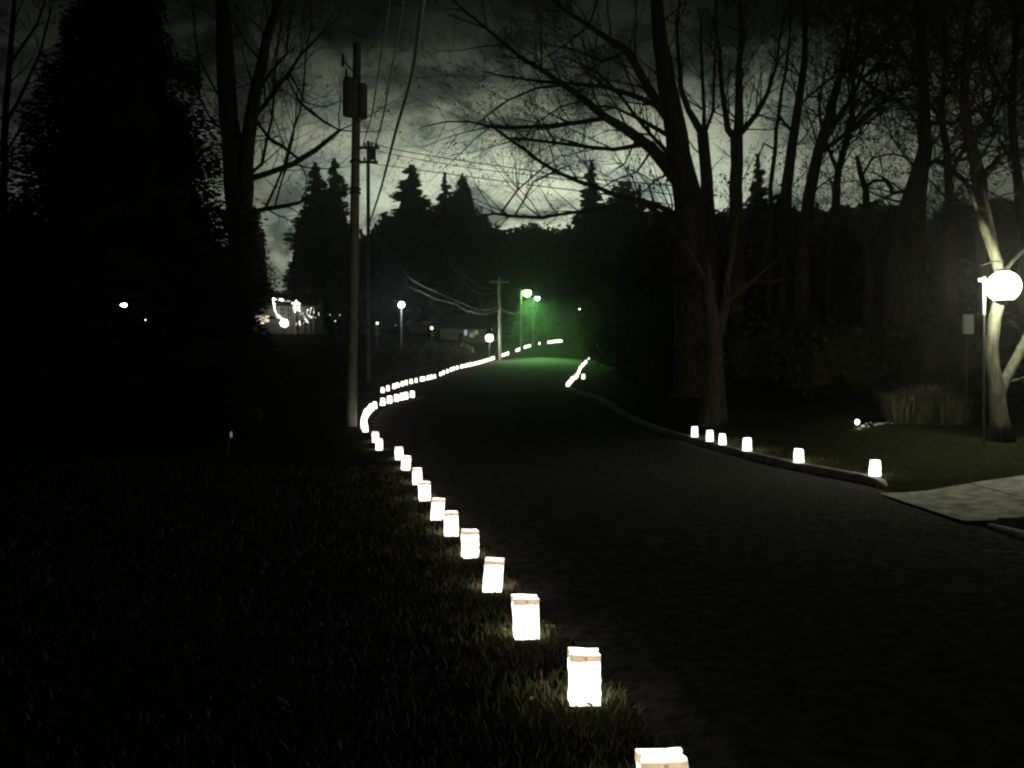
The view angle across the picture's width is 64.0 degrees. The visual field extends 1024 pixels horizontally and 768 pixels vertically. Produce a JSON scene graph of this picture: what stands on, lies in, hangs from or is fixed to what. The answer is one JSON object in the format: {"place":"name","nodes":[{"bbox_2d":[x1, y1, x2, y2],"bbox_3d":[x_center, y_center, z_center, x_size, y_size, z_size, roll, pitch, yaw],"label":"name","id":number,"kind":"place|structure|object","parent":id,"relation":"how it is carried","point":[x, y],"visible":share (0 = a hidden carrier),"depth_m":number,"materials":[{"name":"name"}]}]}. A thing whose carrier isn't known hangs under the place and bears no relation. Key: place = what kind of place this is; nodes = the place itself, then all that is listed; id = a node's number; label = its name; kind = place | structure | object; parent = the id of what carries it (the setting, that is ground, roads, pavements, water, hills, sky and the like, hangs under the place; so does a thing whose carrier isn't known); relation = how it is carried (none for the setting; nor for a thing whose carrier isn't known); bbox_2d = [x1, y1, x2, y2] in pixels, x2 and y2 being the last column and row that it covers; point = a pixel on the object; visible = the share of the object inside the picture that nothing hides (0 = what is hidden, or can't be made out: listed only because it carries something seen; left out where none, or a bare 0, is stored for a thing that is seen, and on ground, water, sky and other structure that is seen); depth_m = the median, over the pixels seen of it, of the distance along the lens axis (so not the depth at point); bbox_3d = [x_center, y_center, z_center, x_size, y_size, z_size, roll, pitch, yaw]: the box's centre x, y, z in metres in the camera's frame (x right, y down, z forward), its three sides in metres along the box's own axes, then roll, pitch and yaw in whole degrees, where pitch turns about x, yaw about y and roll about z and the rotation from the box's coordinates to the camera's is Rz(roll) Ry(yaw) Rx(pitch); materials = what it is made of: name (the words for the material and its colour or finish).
{"place":"outdoors","nodes":[
{"label":"outdoors","id":0,"kind":"place"},
{"bbox_2d":[265,392,446,395],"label":"side street","id":1,"kind":"structure","parent":0,"point":[358,394],"depth_m":38.70,"materials":[{"name":"grey asphalt"}]},
{"bbox_2d":[0,333,1023,767],"bbox_3d":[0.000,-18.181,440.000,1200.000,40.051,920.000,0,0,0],"label":"ground","id":2,"kind":"structure","parent":0,"point":[788,419],"depth_m":7.49,"materials":[{"name":"green plant"}]},
{"bbox_2d":[0,0,81,382],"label":"bare tree","id":3,"kind":"object","parent":2,"relation":"on","point":[6,117],"visible":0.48,"depth_m":24.91,"materials":[{"name":"black plant"}]},
{"bbox_2d":[0,0,297,444],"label":"evergreen tree","id":4,"kind":"object","parent":2,"relation":"on","point":[116,167],"visible":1,"depth_m":20.42,"materials":[{"name":"green plant"}]},
{"bbox_2d":[196,196,225,271],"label":"evergreen tree","id":5,"kind":"object","parent":2,"relation":"on","point":[198,197],"depth_m":79.72,"materials":[{"name":"black plant"}]},
{"bbox_2d":[230,205,280,294],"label":"evergreen tree","id":6,"kind":"object","parent":2,"relation":"on","point":[263,273],"visible":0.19,"depth_m":111.33,"materials":[{"name":"green plant"}]},
{"bbox_2d":[277,316,291,333],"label":"lit bush","id":7,"kind":"object","parent":2,"relation":"on","point":[283,322],"visible":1,"depth_m":93.28,"materials":[{"name":"white plant"}]},
{"bbox_2d":[254,287,327,333],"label":"house","id":8,"kind":"structure","parent":2,"relation":"on","point":[306,299],"depth_m":95.00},
{"bbox_2d":[279,306,284,316],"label":"window","id":9,"kind":"structure","parent":8,"relation":"in","point":[281,308],"depth_m":94.96,"materials":[{"name":"grey glass"}]},
{"bbox_2d":[287,307,291,317],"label":"window","id":10,"kind":"structure","parent":8,"relation":"in","point":[289,309],"depth_m":94.93,"materials":[{"name":"grey glass"}]},
{"bbox_2d":[282,205,304,293],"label":"evergreen tree","id":11,"kind":"object","parent":2,"relation":"on","point":[294,252],"visible":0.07,"depth_m":105.24,"materials":[{"name":"green plant"}]},
{"bbox_2d":[293,318,302,334],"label":"lit bush","id":12,"kind":"object","parent":2,"relation":"on","point":[298,323],"visible":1,"depth_m":93.34,"materials":[{"name":"white plant"}]},
{"bbox_2d":[162,0,435,419],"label":"bare tree","id":13,"kind":"object","parent":2,"relation":"on","point":[242,167],"visible":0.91,"depth_m":25.79,"materials":[{"name":"brown plant"}]},
{"bbox_2d":[302,317,309,334],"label":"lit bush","id":14,"kind":"object","parent":2,"relation":"on","point":[305,321],"visible":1,"depth_m":93.40,"materials":[{"name":"white plant"}]},
{"bbox_2d":[303,305,319,334],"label":"lit bush","id":15,"kind":"object","parent":2,"relation":"on","point":[310,313],"visible":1,"depth_m":93.27,"materials":[{"name":"white plant"}]},
{"bbox_2d":[312,308,320,334],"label":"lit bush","id":16,"kind":"object","parent":2,"relation":"on","point":[316,314],"visible":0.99,"depth_m":93.43,"materials":[{"name":"green plant"}]},
{"bbox_2d":[281,162,361,332],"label":"evergreen tree","id":17,"kind":"object","parent":2,"relation":"on","point":[302,262],"visible":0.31,"depth_m":102.30,"materials":[{"name":"green plant"}]},
{"bbox_2d":[301,158,365,333],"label":"evergreen tree","id":18,"kind":"object","parent":2,"relation":"on","point":[337,277],"visible":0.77,"depth_m":101.43,"materials":[{"name":"green plant"}]},
{"bbox_2d":[325,307,341,343],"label":"lit bush","id":19,"kind":"object","parent":2,"relation":"on","point":[334,316],"visible":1,"depth_m":84.83,"materials":[{"name":"green plant"}]},
{"bbox_2d":[341,43,367,426],"bbox_3d":[-5.106,-4.655,26.405,0.830,12.675,0.601,0,0,-37],"label":"utility pole","id":20,"kind":"object","parent":2,"relation":"on","point":[358,96],"visible":0.94,"depth_m":26.37,"materials":[{"name":"brown wood"}]},
{"bbox_2d":[360,141,379,381],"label":"utility pole","id":21,"kind":"object","parent":2,"relation":"on","point":[373,152],"visible":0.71,"depth_m":51.89,"materials":[{"name":"brown wood"}]},
{"bbox_2d":[362,0,390,147],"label":"overhead wire","id":22,"kind":"object","parent":21,"relation":"attached to","point":[388,8],"visible":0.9,"depth_m":22.42,"materials":[{"name":"black metal"}]},
{"bbox_2d":[368,70,386,162],"bbox_3d":[-6.306,-11.634,37.933,0.382,4.755,28.281,0,0,-11],"label":"overhead wire","id":23,"kind":"object","parent":21,"relation":"attached to","point":[382,115],"visible":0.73,"depth_m":30.55,"materials":[{"name":"black metal"}]},
{"bbox_2d":[374,0,404,147],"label":"overhead wire","id":24,"kind":"object","parent":21,"relation":"attached to","point":[401,12],"visible":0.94,"depth_m":22.59,"materials":[{"name":"black metal"}]},
{"bbox_2d":[369,0,425,223],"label":"overhead wire","id":25,"kind":"object","parent":21,"relation":"attached to","point":[419,26],"visible":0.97,"depth_m":23.32,"materials":[{"name":"black metal"}]},
{"bbox_2d":[368,141,671,185],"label":"overhead wire","id":26,"kind":"object","parent":21,"relation":"attached to","point":[516,168],"visible":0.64,"depth_m":42.27,"materials":[{"name":"black metal"}]},
{"bbox_2d":[369,163,673,205],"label":"overhead wire","id":27,"kind":"object","parent":21,"relation":"attached to","point":[502,181],"visible":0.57,"depth_m":43.99,"materials":[{"name":"black metal"}]},
{"bbox_2d":[375,150,672,194],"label":"overhead wire","id":28,"kind":"object","parent":21,"relation":"attached to","point":[523,174],"visible":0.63,"depth_m":43.31,"materials":[{"name":"black metal"}]},
{"bbox_2d":[372,432,378,441],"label":"paper bag lantern","id":29,"kind":"object","parent":2,"relation":"on","point":[375,435],"visible":0.89,"depth_m":21.55,"materials":[{"name":"white paper"}]},
{"bbox_2d":[376,438,382,449],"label":"paper bag lantern","id":30,"kind":"object","parent":2,"relation":"on","point":[379,444],"visible":0.99,"depth_m":19.55,"materials":[{"name":"white paper"}]},
{"bbox_2d":[345,211,423,335],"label":"evergreen tree","id":31,"kind":"object","parent":2,"relation":"on","point":[385,278],"visible":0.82,"depth_m":100.37,"materials":[{"name":"green plant"}]},
{"bbox_2d":[395,447,402,459],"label":"paper bag lantern","id":32,"kind":"object","parent":2,"relation":"on","point":[398,453],"visible":0.96,"depth_m":17.55,"materials":[{"name":"white paper"}]},
{"bbox_2d":[398,300,404,349],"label":"post lamp","id":33,"kind":"object","parent":2,"relation":"on","point":[401,304],"visible":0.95,"depth_m":67.95,"materials":[{"name":"metal"}]},
{"bbox_2d":[401,456,410,470],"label":"paper bag lantern","id":34,"kind":"object","parent":2,"relation":"on","point":[406,462],"visible":0.94,"depth_m":15.75,"materials":[{"name":"white paper"}]},
{"bbox_2d":[358,164,458,335],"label":"evergreen tree","id":35,"kind":"object","parent":2,"relation":"on","point":[418,252],"visible":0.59,"depth_m":104.00,"materials":[{"name":"green plant"}]},
{"bbox_2d":[412,468,421,484],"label":"paper bag lantern","id":36,"kind":"object","parent":2,"relation":"on","point":[417,474],"visible":0.94,"depth_m":13.85,"materials":[{"name":"white paper"}]},
{"bbox_2d":[418,481,430,500],"bbox_3d":[-1.307,1.593,12.198,0.184,0.282,0.122,0,0,-12],"label":"paper bag lantern","id":37,"kind":"object","parent":2,"relation":"on","point":[424,490],"visible":0.99,"depth_m":12.15,"materials":[{"name":"white paper"}]},
{"bbox_2d":[414,207,439,337],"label":"evergreen tree","id":38,"kind":"object","parent":2,"relation":"on","point":[433,223],"visible":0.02,"depth_m":108.62,"materials":[{"name":"green plant"}]},
{"bbox_2d":[393,342,461,365],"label":"shrub","id":39,"kind":"object","parent":2,"relation":"on","point":[438,354],"visible":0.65,"depth_m":70.11,"materials":[{"name":"green plant"}]},
{"bbox_2d":[431,498,444,519],"bbox_3d":[-0.959,1.617,10.599,0.183,0.274,0.118,0,0,-1],"label":"paper bag lantern","id":40,"kind":"object","parent":2,"relation":"on","point":[437,510],"visible":0.97,"depth_m":10.55,"materials":[{"name":"white paper"}]},
{"bbox_2d":[420,172,477,337],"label":"evergreen tree","id":41,"kind":"object","parent":2,"relation":"on","point":[445,242],"visible":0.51,"depth_m":106.50,"materials":[{"name":"green plant"}]},
{"bbox_2d":[444,511,458,535],"bbox_3d":[-0.707,1.626,9.548,0.169,0.280,0.119,0,0,-7],"label":"paper bag lantern","id":42,"kind":"object","parent":2,"relation":"on","point":[450,522],"visible":0.98,"depth_m":9.50,"materials":[{"name":"grey paper"}]},
{"bbox_2d":[441,342,476,360],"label":"shrub","id":43,"kind":"object","parent":2,"relation":"on","point":[467,351],"visible":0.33,"depth_m":77.61,"materials":[{"name":"green plant"}]},
{"bbox_2d":[437,308,489,341],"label":"house","id":44,"kind":"structure","parent":2,"relation":"on","point":[474,327],"depth_m":96.00,"materials":[{"name":"grey"}]},
{"bbox_2d":[436,176,502,340],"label":"evergreen tree","id":45,"kind":"object","parent":2,"relation":"on","point":[462,227],"visible":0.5,"depth_m":107.30,"materials":[{"name":"green plant"}]},
{"bbox_2d":[461,529,478,557],"bbox_3d":[-0.430,1.634,8.399,0.170,0.282,0.122,0,0,-13],"label":"paper bag lantern","id":46,"kind":"object","parent":2,"relation":"on","point":[470,541],"visible":0.98,"depth_m":8.35,"materials":[{"name":"white paper"}]},
{"bbox_2d":[486,333,492,360],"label":"post lamp","id":47,"kind":"object","parent":2,"relation":"on","point":[489,337],"visible":0.97,"depth_m":77.81,"materials":[{"name":"metal"}]},
{"bbox_2d":[483,557,504,591],"bbox_3d":[-0.157,1.629,6.999,0.184,0.275,0.118,0,0,2],"label":"paper bag lantern","id":48,"kind":"object","parent":2,"relation":"on","point":[493,576],"visible":0.98,"depth_m":6.95,"materials":[{"name":"white paper"}]},
{"bbox_2d":[489,277,508,359],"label":"utility pole","id":49,"kind":"object","parent":2,"relation":"on","point":[499,281],"visible":0.96,"depth_m":78.87,"materials":[{"name":"brown wood"}]},
{"bbox_2d":[369,229,498,314],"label":"overhead wire","id":50,"kind":"object","parent":49,"relation":"attached to","point":[421,291],"visible":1,"depth_m":59.32,"materials":[{"name":"black metal"}]},
{"bbox_2d":[370,224,498,310],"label":"overhead wire","id":51,"kind":"object","parent":49,"relation":"attached to","point":[422,285],"visible":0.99,"depth_m":60.73,"materials":[{"name":"black metal"}]},
{"bbox_2d":[476,213,522,340],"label":"evergreen tree","id":52,"kind":"object","parent":2,"relation":"on","point":[485,221],"visible":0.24,"depth_m":110.03,"materials":[{"name":"green plant"}]},
{"bbox_2d":[7,197,1017,340],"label":"woodland","id":53,"kind":"object","parent":2,"relation":"on","point":[517,252],"visible":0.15,"depth_m":111.22,"materials":[{"name":"green plant"}]},
{"bbox_2d":[511,594,539,639],"bbox_3d":[0.090,1.591,5.598,0.186,0.284,0.123,0,0,-7],"label":"paper bag lantern","id":54,"kind":"object","parent":2,"relation":"on","point":[525,608],"visible":0.99,"depth_m":5.55,"materials":[{"name":"grey paper"}]},
{"bbox_2d":[520,287,531,352],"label":"street lamp","id":55,"kind":"object","parent":2,"relation":"on","point":[526,291],"visible":0.96,"depth_m":85.92,"materials":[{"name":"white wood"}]},
{"bbox_2d":[532,294,539,344],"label":"street lamp","id":56,"kind":"object","parent":2,"relation":"on","point":[537,296],"visible":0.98,"depth_m":95.93,"materials":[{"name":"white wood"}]},
{"bbox_2d":[507,222,571,340],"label":"evergreen tree","id":57,"kind":"object","parent":2,"relation":"on","point":[537,337],"visible":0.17,"depth_m":113.47,"materials":[{"name":"green plant"}]},
{"bbox_2d":[326,0,768,397],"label":"oak tree","id":58,"kind":"object","parent":2,"relation":"on","point":[689,221],"visible":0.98,"depth_m":29.70,"materials":[{"name":"brown plant"}]},
{"bbox_2d":[542,161,604,342],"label":"evergreen tree","id":59,"kind":"object","parent":2,"relation":"on","point":[572,288],"visible":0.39,"depth_m":99.29,"materials":[{"name":"green plant"}]},
{"bbox_2d":[568,647,600,705],"bbox_3d":[0.379,1.536,4.299,0.166,0.275,0.120,0,0,-1],"label":"paper bag lantern","id":60,"kind":"object","parent":2,"relation":"on","point":[584,673],"visible":0.99,"depth_m":4.25,"materials":[{"name":"grey paper"}]},
{"bbox_2d":[571,284,626,353],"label":"shrub","id":61,"kind":"object","parent":2,"relation":"on","point":[577,313],"visible":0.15,"depth_m":83.42,"materials":[{"name":"green plant"}]},
{"bbox_2d":[577,291,642,367],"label":"shrub","id":62,"kind":"object","parent":2,"relation":"on","point":[613,315],"visible":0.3,"depth_m":61.35,"materials":[{"name":"green plant"}]},
{"bbox_2d":[572,180,651,344],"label":"evergreen tree","id":63,"kind":"object","parent":2,"relation":"on","point":[606,276],"visible":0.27,"depth_m":94.40,"materials":[{"name":"green plant"}]},
{"bbox_2d":[601,184,650,314],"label":"evergreen tree","id":64,"kind":"object","parent":2,"relation":"on","point":[633,264],"visible":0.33,"depth_m":69.59,"materials":[{"name":"green plant"}]},
{"bbox_2d":[622,206,674,325],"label":"evergreen tree","id":65,"kind":"object","parent":2,"relation":"on","point":[656,299],"visible":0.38,"depth_m":55.01,"materials":[{"name":"green plant"}]},
{"bbox_2d":[635,747,688,767],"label":"paper bag lantern","id":66,"kind":"object","parent":2,"relation":"on","point":[674,757],"visible":1,"depth_m":3.00,"materials":[{"name":"white paper"}]},
{"bbox_2d":[640,0,794,305],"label":"bare tree","id":67,"kind":"object","parent":2,"relation":"on","point":[706,175],"visible":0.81,"depth_m":32.75,"materials":[{"name":"brown plant"}]},
{"bbox_2d":[566,354,887,487],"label":"kerb","id":68,"kind":"structure","parent":2,"relation":"on","point":[856,477],"depth_m":17.62,"materials":[{"name":"concrete"}]},
{"bbox_2d":[691,426,697,436],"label":"paper bag lantern","id":69,"kind":"object","parent":68,"relation":"on","point":[694,433],"visible":1,"depth_m":21.75,"materials":[{"name":"white paper"}]},
{"bbox_2d":[706,430,712,440],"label":"paper bag lantern","id":70,"kind":"object","parent":68,"relation":"on","point":[709,435],"visible":1,"depth_m":20.45,"materials":[{"name":"white paper"}]},
{"bbox_2d":[719,434,725,444],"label":"paper bag lantern","id":71,"kind":"object","parent":68,"relation":"on","point":[722,439],"visible":1,"depth_m":19.55,"materials":[{"name":"white paper"}]},
{"bbox_2d":[743,438,751,450],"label":"paper bag lantern","id":72,"kind":"object","parent":68,"relation":"on","point":[747,446],"visible":1,"depth_m":18.15,"materials":[{"name":"white paper"}]},
{"bbox_2d":[794,449,803,462],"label":"paper bag lantern","id":73,"kind":"object","parent":68,"relation":"on","point":[798,455],"visible":1,"depth_m":15.95,"materials":[{"name":"white paper"}]},
{"bbox_2d":[869,460,880,475],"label":"paper bag lantern","id":74,"kind":"object","parent":68,"relation":"on","point":[875,468],"visible":1,"depth_m":13.95,"materials":[{"name":"white paper"}]},
{"bbox_2d":[654,0,839,385],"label":"bare tree","id":75,"kind":"object","parent":2,"relation":"on","point":[735,134],"visible":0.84,"depth_m":31.92,"materials":[{"name":"brown plant"}]},
{"bbox_2d":[618,147,882,426],"bbox_3d":[6.720,-2.745,24.404,7.466,8.123,3.714,0,0,-8],"label":"bare tree","id":76,"kind":"object","parent":2,"relation":"on","point":[713,410],"visible":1,"depth_m":23.83,"materials":[{"name":"brown plant"}]},
{"bbox_2d":[743,154,767,290],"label":"evergreen tree","id":77,"kind":"object","parent":2,"relation":"on","point":[751,238],"visible":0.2,"depth_m":59.74,"materials":[{"name":"green plant"}]},
{"bbox_2d":[744,2,798,323],"bbox_3d":[10.262,-8.494,33.458,2.586,17.167,4.183,0,0,37],"label":"bare tree","id":78,"kind":"object","parent":2,"relation":"on","point":[770,206],"visible":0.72,"depth_m":33.93,"materials":[{"name":"brown plant"}]},
{"bbox_2d":[685,0,863,321],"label":"bare tree","id":79,"kind":"object","parent":2,"relation":"on","point":[786,260],"visible":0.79,"depth_m":32.82,"materials":[{"name":"brown plant"}]},
{"bbox_2d":[697,309,854,388],"bbox_3d":[9.646,-1.260,30.164,6.313,3.000,6.186,0,0,0],"label":"shrub","id":80,"kind":"object","parent":2,"relation":"on","point":[745,348],"visible":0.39,"depth_m":28.49,"materials":[{"name":"green plant"}]},
{"bbox_2d":[764,316,906,396],"bbox_3d":[10.914,-0.863,27.263,5.523,2.759,5.217,0,0,0],"label":"shrub","id":81,"kind":"object","parent":2,"relation":"on","point":[834,361],"visible":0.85,"depth_m":25.83,"materials":[{"name":"green plant"}]},
{"bbox_2d":[727,0,965,329],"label":"bare tree","id":82,"kind":"object","parent":2,"relation":"on","point":[830,289],"visible":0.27,"depth_m":41.85,"materials":[{"name":"brown plant"}]},
{"bbox_2d":[741,0,1022,330],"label":"bare tree","id":83,"kind":"object","parent":2,"relation":"on","point":[829,124],"visible":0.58,"depth_m":30.76,"materials":[{"name":"brown plant"}]},
{"bbox_2d":[770,0,1023,393],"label":"bare tree","id":84,"kind":"object","parent":2,"relation":"on","point":[904,290],"visible":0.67,"depth_m":27.79,"materials":[{"name":"brown plant"}]},
{"bbox_2d":[771,0,1023,313],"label":"bare tree","id":85,"kind":"object","parent":2,"relation":"on","point":[951,276],"visible":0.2,"depth_m":39.81,"materials":[{"name":"brown plant"}]},
{"bbox_2d":[838,95,959,332],"bbox_3d":[14.525,-5.266,30.027,4.926,10.991,3.690,0,0,0],"label":"bare tree","id":86,"kind":"object","parent":2,"relation":"on","point":[869,286],"visible":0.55,"depth_m":29.90,"materials":[{"name":"brown plant"}]},
{"bbox_2d":[865,390,945,424],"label":"ornamental grass","id":87,"kind":"object","parent":2,"relation":"on","point":[901,411],"depth_m":18.30,"materials":[{"name":"plant"}]},
{"bbox_2d":[832,0,1023,405],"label":"bare tree","id":88,"kind":"object","parent":2,"relation":"on","point":[970,135],"visible":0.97,"depth_m":24.02,"materials":[{"name":"brown plant"}]},
{"bbox_2d":[895,382,971,423],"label":"ornamental grass","id":89,"kind":"object","parent":2,"relation":"on","point":[931,390],"depth_m":18.49,"materials":[{"name":"plant"}]},
{"bbox_2d":[871,0,1023,386],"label":"bare tree","id":90,"kind":"object","parent":2,"relation":"on","point":[1018,200],"visible":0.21,"depth_m":35.90,"materials":[{"name":"brown plant"}]},
{"bbox_2d":[874,293,1023,402],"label":"shrub","id":91,"kind":"object","parent":2,"relation":"on","point":[933,350],"visible":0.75,"depth_m":23.06,"materials":[{"name":"green plant"}]},
{"bbox_2d":[924,393,986,425],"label":"ornamental grass","id":92,"kind":"object","parent":2,"relation":"on","point":[953,414],"depth_m":18.10,"materials":[{"name":"plant"}]},
{"bbox_2d":[963,314,973,420],"bbox_3d":[10.861,-0.379,19.516,0.230,2.547,0.092,0,0,0],"label":"sign post","id":93,"kind":"object","parent":2,"relation":"on","point":[968,323],"visible":0.93,"depth_m":19.47,"materials":[{"name":"metal"}]},
{"bbox_2d":[925,192,1016,355],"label":"evergreen tree","id":94,"kind":"object","parent":2,"relation":"on","point":[966,281],"visible":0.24,"depth_m":42.91,"materials":[{"name":"green plant"}]},
{"bbox_2d":[977,277,986,446],"bbox_3d":[8.590,-0.366,14.988,0.150,3.189,0.065,0,0,0],"label":"lamp post","id":95,"kind":"object","parent":2,"relation":"on","point":[983,280],"visible":0.88,"depth_m":14.98,"materials":[{"name":"metal"}]},
{"bbox_2d":[941,133,1023,442],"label":"forked tree","id":96,"kind":"object","parent":2,"relation":"on","point":[1000,429],"visible":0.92,"depth_m":15.34,"materials":[{"name":"brown plant"}]},
{"bbox_2d":[980,260,1021,305],"bbox_3d":[8.747,-1.833,14.883,0.559,0.854,0.953,0,0,-22],"label":"hanging lantern","id":97,"kind":"object","parent":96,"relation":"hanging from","point":[1003,286],"visible":1,"depth_m":14.54,"materials":[{"name":"glass"}]},
{"bbox_2d":[987,523,1023,540],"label":"kerb","id":98,"kind":"structure","parent":2,"relation":"on","point":[1018,534],"depth_m":9.72,"materials":[{"name":"concrete"}]},
{"bbox_2d":[0,0,1023,293],"label":"sky","id":99,"kind":"structure","parent":0,"point":[320,60],"materials":[{"name":"grey"}]},
{"bbox_2d":[372,342,1023,767],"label":"road","id":100,"kind":"structure","parent":0,"point":[720,610],"depth_m":7.38,"materials":[{"name":"grey asphalt"}]},
{"bbox_2d":[880,475,1023,520],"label":"driveway","id":101,"kind":"structure","parent":0,"point":[994,499],"depth_m":11.77,"materials":[{"name":"concrete"}]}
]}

